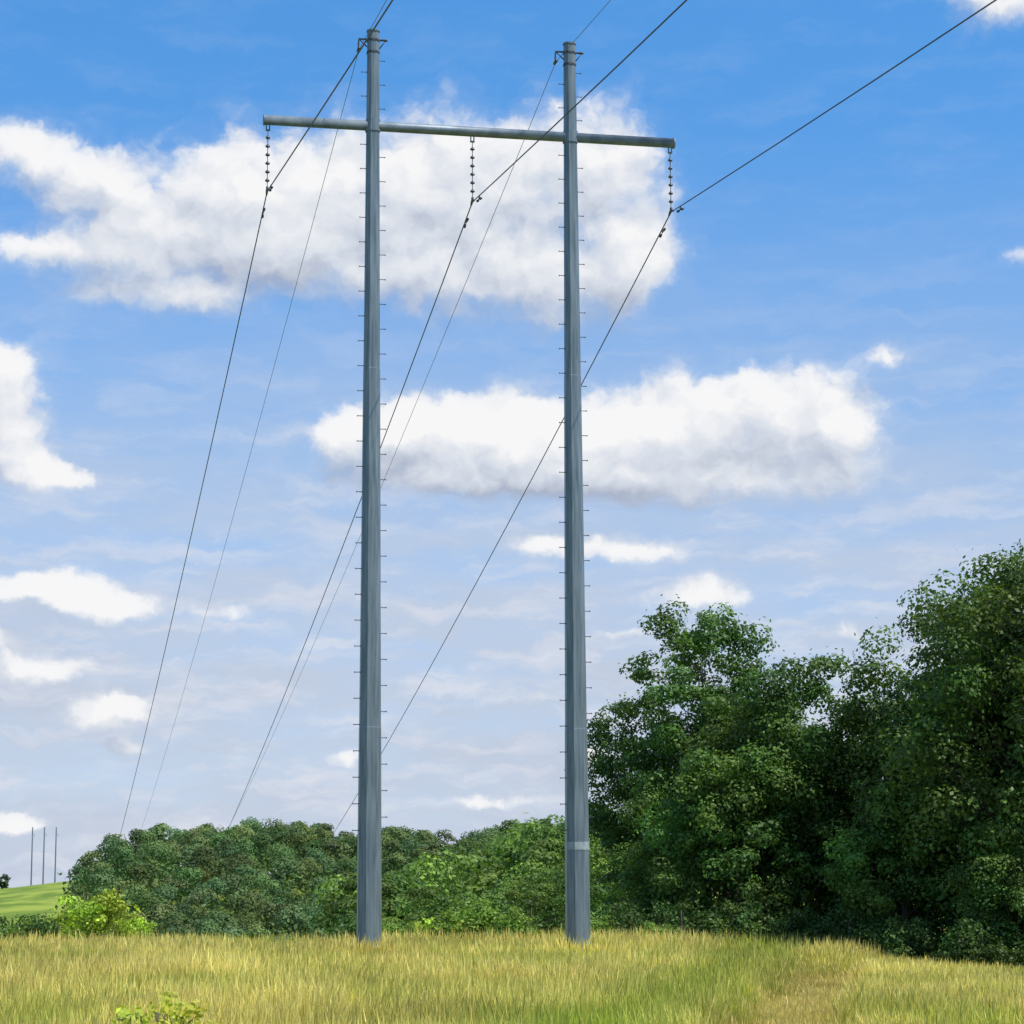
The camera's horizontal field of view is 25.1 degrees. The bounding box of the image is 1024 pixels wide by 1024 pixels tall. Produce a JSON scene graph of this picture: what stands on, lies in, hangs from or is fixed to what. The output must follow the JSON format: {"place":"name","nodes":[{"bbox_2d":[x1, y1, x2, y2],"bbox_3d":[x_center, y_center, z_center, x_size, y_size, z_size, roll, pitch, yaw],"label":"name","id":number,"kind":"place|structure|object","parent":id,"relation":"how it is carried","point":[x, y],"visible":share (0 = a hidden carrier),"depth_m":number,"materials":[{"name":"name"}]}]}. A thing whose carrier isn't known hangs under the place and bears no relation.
{"place":"outdoors","nodes":[
{"label":"outdoors","id":0,"kind":"place"},
{"bbox_2d":[0,874,948,941],"bbox_3d":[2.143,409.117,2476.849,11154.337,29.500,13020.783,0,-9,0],"label":"ground","id":1,"kind":"structure","parent":0,"point":[31,900],"depth_m":900.63,"materials":[{"name":"green plant"}]},
{"bbox_2d":[0,873,11,888],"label":"tree","id":2,"kind":"object","parent":1,"relation":"on","point":[4,884],"visible":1,"depth_m":1080.34,"materials":[{"name":"green plant"}]},
{"bbox_2d":[0,914,37,940],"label":"shrub","id":3,"kind":"object","parent":1,"relation":"on","point":[3,930],"visible":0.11,"depth_m":90.02,"materials":[{"name":"green plant"}]},
{"bbox_2d":[4,914,63,938],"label":"shrub","id":4,"kind":"object","parent":1,"relation":"on","point":[23,920],"visible":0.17,"depth_m":89.15,"materials":[{"name":"green plant"}]},
{"bbox_2d":[30,827,56,885],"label":"transmission tower","id":5,"kind":"structure","parent":1,"relation":"on","point":[43,857],"depth_m":1088.01,"materials":[{"name":"metal"}]},
{"bbox_2d":[16,912,98,939],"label":"shrub","id":6,"kind":"object","parent":1,"relation":"on","point":[43,925],"visible":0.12,"depth_m":88.61,"materials":[{"name":"green plant"}]},
{"bbox_2d":[45,883,145,941],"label":"shrub","id":7,"kind":"object","parent":1,"relation":"on","point":[103,909],"visible":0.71,"depth_m":85.08,"materials":[{"name":"green plant"}]},
{"bbox_2d":[98,912,157,939],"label":"shrub","id":8,"kind":"object","parent":1,"relation":"on","point":[138,925],"visible":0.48,"depth_m":85.89,"materials":[{"name":"green plant"}]},
{"bbox_2d":[111,1010,170,1023],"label":"weed","id":9,"kind":"object","parent":1,"relation":"on","point":[149,1018],"visible":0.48,"depth_m":31.29,"materials":[{"name":"green plant"}]},
{"bbox_2d":[114,991,211,1023],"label":"weed","id":10,"kind":"object","parent":1,"relation":"on","point":[165,1010],"visible":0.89,"depth_m":30.76,"materials":[{"name":"green plant"}]},
{"bbox_2d":[158,1012,220,1023],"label":"weed","id":11,"kind":"object","parent":1,"relation":"on","point":[180,1019],"visible":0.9,"depth_m":30.64,"materials":[{"name":"green plant"}]},
{"bbox_2d":[242,930,276,943],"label":"shrub","id":12,"kind":"object","parent":1,"relation":"on","point":[256,935],"visible":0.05,"depth_m":85.19,"materials":[{"name":"green plant"}]},
{"bbox_2d":[55,816,564,943],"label":"forest","id":13,"kind":"object","parent":1,"relation":"on","point":[247,859],"visible":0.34,"depth_m":539.72,"materials":[{"name":"green plant"}]},
{"bbox_2d":[310,885,356,936],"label":"tree","id":14,"kind":"object","parent":1,"relation":"on","point":[336,914],"visible":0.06,"depth_m":158.19,"materials":[{"name":"green plant"}]},
{"bbox_2d":[309,869,392,940],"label":"tree","id":15,"kind":"object","parent":1,"relation":"on","point":[331,888],"visible":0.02,"depth_m":161.49,"materials":[{"name":"green plant"}]},
{"bbox_2d":[318,867,449,938],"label":"tree","id":16,"kind":"object","parent":1,"relation":"on","point":[348,888],"visible":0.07,"depth_m":146.39,"materials":[{"name":"green plant"}]},
{"bbox_2d":[382,919,425,940],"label":"shrub","id":17,"kind":"object","parent":1,"relation":"on","point":[407,928],"visible":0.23,"depth_m":86.48,"materials":[{"name":"green plant"}]},
{"bbox_2d":[350,845,502,933],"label":"tree","id":18,"kind":"object","parent":1,"relation":"on","point":[405,886],"visible":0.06,"depth_m":146.21,"materials":[{"name":"green plant"}]},
{"bbox_2d":[412,912,461,937],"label":"shrub","id":19,"kind":"object","parent":1,"relation":"on","point":[428,922],"visible":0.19,"depth_m":87.12,"materials":[{"name":"green plant"}]},
{"bbox_2d":[382,844,501,890],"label":"tree","id":20,"kind":"object","parent":1,"relation":"on","point":[481,850],"visible":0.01,"depth_m":171.14,"materials":[{"name":"green plant"}]},
{"bbox_2d":[398,881,490,932],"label":"tree","id":21,"kind":"object","parent":1,"relation":"on","point":[439,907],"visible":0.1,"depth_m":115.88,"materials":[{"name":"green plant"}]},
{"bbox_2d":[392,841,512,935],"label":"tree","id":22,"kind":"object","parent":1,"relation":"on","point":[469,886],"visible":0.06,"depth_m":138.51,"materials":[{"name":"green plant"}]},
{"bbox_2d":[423,894,503,938],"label":"shrub","id":23,"kind":"object","parent":1,"relation":"on","point":[463,911],"visible":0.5,"depth_m":85.03,"materials":[{"name":"green plant"}]},
{"bbox_2d":[263,28,675,954],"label":"transmission tower","id":24,"kind":"structure","parent":1,"relation":"on","point":[369,870],"depth_m":71.85,"materials":[{"name":"metal"}]},
{"bbox_2d":[104,0,392,891],"bbox_3d":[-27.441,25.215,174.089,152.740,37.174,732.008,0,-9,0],"label":"power cable","id":25,"kind":"object","parent":24,"relation":"hanging from","point":[270,188],"visible":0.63,"depth_m":78.32,"materials":[{"name":"metal"}]},
{"bbox_2d":[119,0,386,890],"bbox_3d":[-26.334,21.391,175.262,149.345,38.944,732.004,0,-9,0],"label":"power cable","id":26,"kind":"object","parent":24,"relation":"hanging from","point":[273,369],"visible":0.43,"depth_m":95.70,"materials":[{"name":"metal"}]},
{"bbox_2d":[161,0,610,934],"bbox_3d":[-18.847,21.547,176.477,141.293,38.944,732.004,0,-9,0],"label":"power cable","id":27,"kind":"object","parent":24,"relation":"hanging from","point":[431,366],"visible":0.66,"depth_m":95.69,"materials":[{"name":"metal"}]},
{"bbox_2d":[176,0,686,931],"bbox_3d":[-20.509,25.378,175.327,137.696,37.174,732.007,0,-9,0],"label":"power cable","id":28,"kind":"object","parent":24,"relation":"hanging from","point":[478,198],"visible":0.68,"depth_m":76.04,"materials":[{"name":"metal"}]},
{"bbox_2d":[263,0,996,931],"bbox_3d":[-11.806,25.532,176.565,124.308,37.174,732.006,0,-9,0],"label":"power cable","id":29,"kind":"object","parent":24,"relation":"hanging from","point":[633,284],"visible":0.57,"depth_m":75.76,"materials":[{"name":"metal"}]},
{"bbox_2d":[462,901,539,938],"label":"shrub","id":30,"kind":"object","parent":1,"relation":"on","point":[515,922],"visible":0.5,"depth_m":84.42,"materials":[{"name":"green plant"}]},
{"bbox_2d":[456,819,556,885],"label":"tree","id":31,"kind":"object","parent":1,"relation":"on","point":[510,836],"visible":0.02,"depth_m":144.01,"materials":[{"name":"green plant"}]},
{"bbox_2d":[477,881,564,935],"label":"tree","id":32,"kind":"object","parent":1,"relation":"on","point":[507,894],"visible":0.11,"depth_m":109.81,"materials":[{"name":"green plant"}]},
{"bbox_2d":[482,857,563,921],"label":"tree","id":33,"kind":"object","parent":1,"relation":"on","point":[528,868],"visible":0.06,"depth_m":121.60,"materials":[{"name":"green plant"}]},
{"bbox_2d":[490,895,564,939],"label":"shrub","id":34,"kind":"object","parent":1,"relation":"on","point":[555,915],"visible":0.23,"depth_m":86.78,"materials":[{"name":"green plant"}]},
{"bbox_2d":[484,812,629,897],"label":"tree","id":35,"kind":"object","parent":1,"relation":"on","point":[507,857],"visible":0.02,"depth_m":131.64,"materials":[{"name":"green plant"}]},
{"bbox_2d":[520,863,611,930],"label":"tree","id":36,"kind":"object","parent":1,"relation":"on","point":[559,898],"visible":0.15,"depth_m":109.67,"materials":[{"name":"green plant"}]},
{"bbox_2d":[509,801,628,921],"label":"tree","id":37,"kind":"object","parent":1,"relation":"on","point":[548,852],"visible":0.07,"depth_m":125.55,"materials":[{"name":"green plant"}]},
{"bbox_2d":[564,915,617,934],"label":"shrub","id":38,"kind":"object","parent":1,"relation":"on","point":[606,923],"visible":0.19,"depth_m":85.55,"materials":[{"name":"green plant"}]},
{"bbox_2d":[551,832,636,932],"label":"tree","id":39,"kind":"object","parent":1,"relation":"on","point":[601,857],"visible":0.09,"depth_m":116.09,"materials":[{"name":"green plant"}]},
{"bbox_2d":[564,692,698,926],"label":"tree","id":40,"kind":"object","parent":1,"relation":"on","point":[610,834],"visible":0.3,"depth_m":98.78,"materials":[{"name":"green plant"}]},
{"bbox_2d":[592,898,676,937],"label":"shrub","id":41,"kind":"object","parent":1,"relation":"on","point":[630,918],"visible":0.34,"depth_m":86.11,"materials":[{"name":"green plant"}]},
{"bbox_2d":[634,920,676,937],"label":"shrub","id":42,"kind":"object","parent":1,"relation":"on","point":[650,925],"visible":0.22,"depth_m":84.37,"materials":[{"name":"green plant"}]},
{"bbox_2d":[600,779,740,927],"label":"tree","id":43,"kind":"object","parent":1,"relation":"on","point":[642,855],"visible":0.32,"depth_m":92.06,"materials":[{"name":"green plant"}]},
{"bbox_2d":[639,898,730,939],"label":"shrub","id":44,"kind":"object","parent":1,"relation":"on","point":[664,913],"visible":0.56,"depth_m":86.11,"materials":[{"name":"green plant"}]},
{"bbox_2d":[613,594,779,904],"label":"tree","id":45,"kind":"object","parent":1,"relation":"on","point":[697,642],"visible":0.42,"depth_m":96.19,"materials":[{"name":"green plant"}]},
{"bbox_2d":[632,735,834,934],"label":"tree","id":46,"kind":"object","parent":1,"relation":"on","point":[737,863],"visible":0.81,"depth_m":88.49,"materials":[{"name":"green plant"}]},
{"bbox_2d":[686,899,784,943],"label":"shrub","id":47,"kind":"object","parent":1,"relation":"on","point":[746,918],"visible":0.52,"depth_m":85.16,"materials":[{"name":"green plant"}]},
{"bbox_2d":[648,698,842,920],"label":"tree","id":48,"kind":"object","parent":1,"relation":"on","point":[668,759],"visible":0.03,"depth_m":94.92,"materials":[{"name":"green plant"}]},
{"bbox_2d":[677,646,889,945],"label":"tree","id":49,"kind":"object","parent":1,"relation":"on","point":[759,712],"visible":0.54,"depth_m":89.76,"materials":[{"name":"green plant"}]},
{"bbox_2d":[740,905,833,944],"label":"shrub","id":50,"kind":"object","parent":1,"relation":"on","point":[803,918],"visible":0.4,"depth_m":84.69,"materials":[{"name":"green plant"}]},
{"bbox_2d":[769,779,883,936],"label":"tree","id":51,"kind":"object","parent":1,"relation":"on","point":[823,882],"visible":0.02,"depth_m":101.43,"materials":[{"name":"green plant"}]},
{"bbox_2d":[799,909,884,951],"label":"shrub","id":52,"kind":"object","parent":1,"relation":"on","point":[865,928],"visible":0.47,"depth_m":83.00,"materials":[{"name":"green plant"}]},
{"bbox_2d":[795,724,915,935],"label":"tree","id":53,"kind":"object","parent":1,"relation":"on","point":[831,793],"visible":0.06,"depth_m":91.57,"materials":[{"name":"green plant"}]},
{"bbox_2d":[819,771,974,956],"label":"tree","id":54,"kind":"object","parent":1,"relation":"on","point":[856,862],"visible":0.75,"depth_m":83.81,"materials":[{"name":"green plant"}]},
{"bbox_2d":[860,913,965,962],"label":"shrub","id":55,"kind":"object","parent":1,"relation":"on","point":[913,947],"visible":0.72,"depth_m":79.51,"materials":[{"name":"green plant"}]},
{"bbox_2d":[821,596,1023,959],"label":"tree","id":56,"kind":"object","parent":1,"relation":"on","point":[858,715],"visible":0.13,"depth_m":87.90,"materials":[{"name":"green plant"}]},
{"bbox_2d":[861,539,1023,964],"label":"tree","id":57,"kind":"object","parent":1,"relation":"on","point":[959,685],"visible":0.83,"depth_m":81.58,"materials":[{"name":"green plant"}]},
{"bbox_2d":[928,805,1023,963],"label":"tree","id":58,"kind":"object","parent":1,"relation":"on","point":[1004,880],"visible":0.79,"depth_m":78.61,"materials":[{"name":"green plant"}]},
{"bbox_2d":[929,915,1023,966],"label":"shrub","id":59,"kind":"object","parent":1,"relation":"on","point":[985,950],"visible":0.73,"depth_m":77.27,"materials":[{"name":"green plant"}]},
{"bbox_2d":[984,615,1023,778],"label":"tree","id":60,"kind":"object","parent":1,"relation":"on","point":[1000,723],"visible":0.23,"depth_m":83.88,"materials":[{"name":"green plant"}]},
{"bbox_2d":[1009,934,1023,966],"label":"shrub","id":61,"kind":"object","parent":1,"relation":"on","point":[1022,951],"visible":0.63,"depth_m":76.17,"materials":[{"name":"green plant"}]},
{"bbox_2d":[0,923,1023,1023],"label":"grass","id":62,"kind":"structure","parent":0,"point":[532,977],"depth_m":49.51,"materials":[{"name":"green plant"}]},
{"bbox_2d":[0,0,1023,887],"label":"sky","id":63,"kind":"structure","parent":0,"point":[804,405],"materials":[{"name":"blue"}]},
{"bbox_2d":[753,981,848,1022],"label":"path","id":64,"kind":"structure","parent":0,"point":[796,1011],"depth_m":50.74,"materials":[{"name":"brown soil"}]}
]}

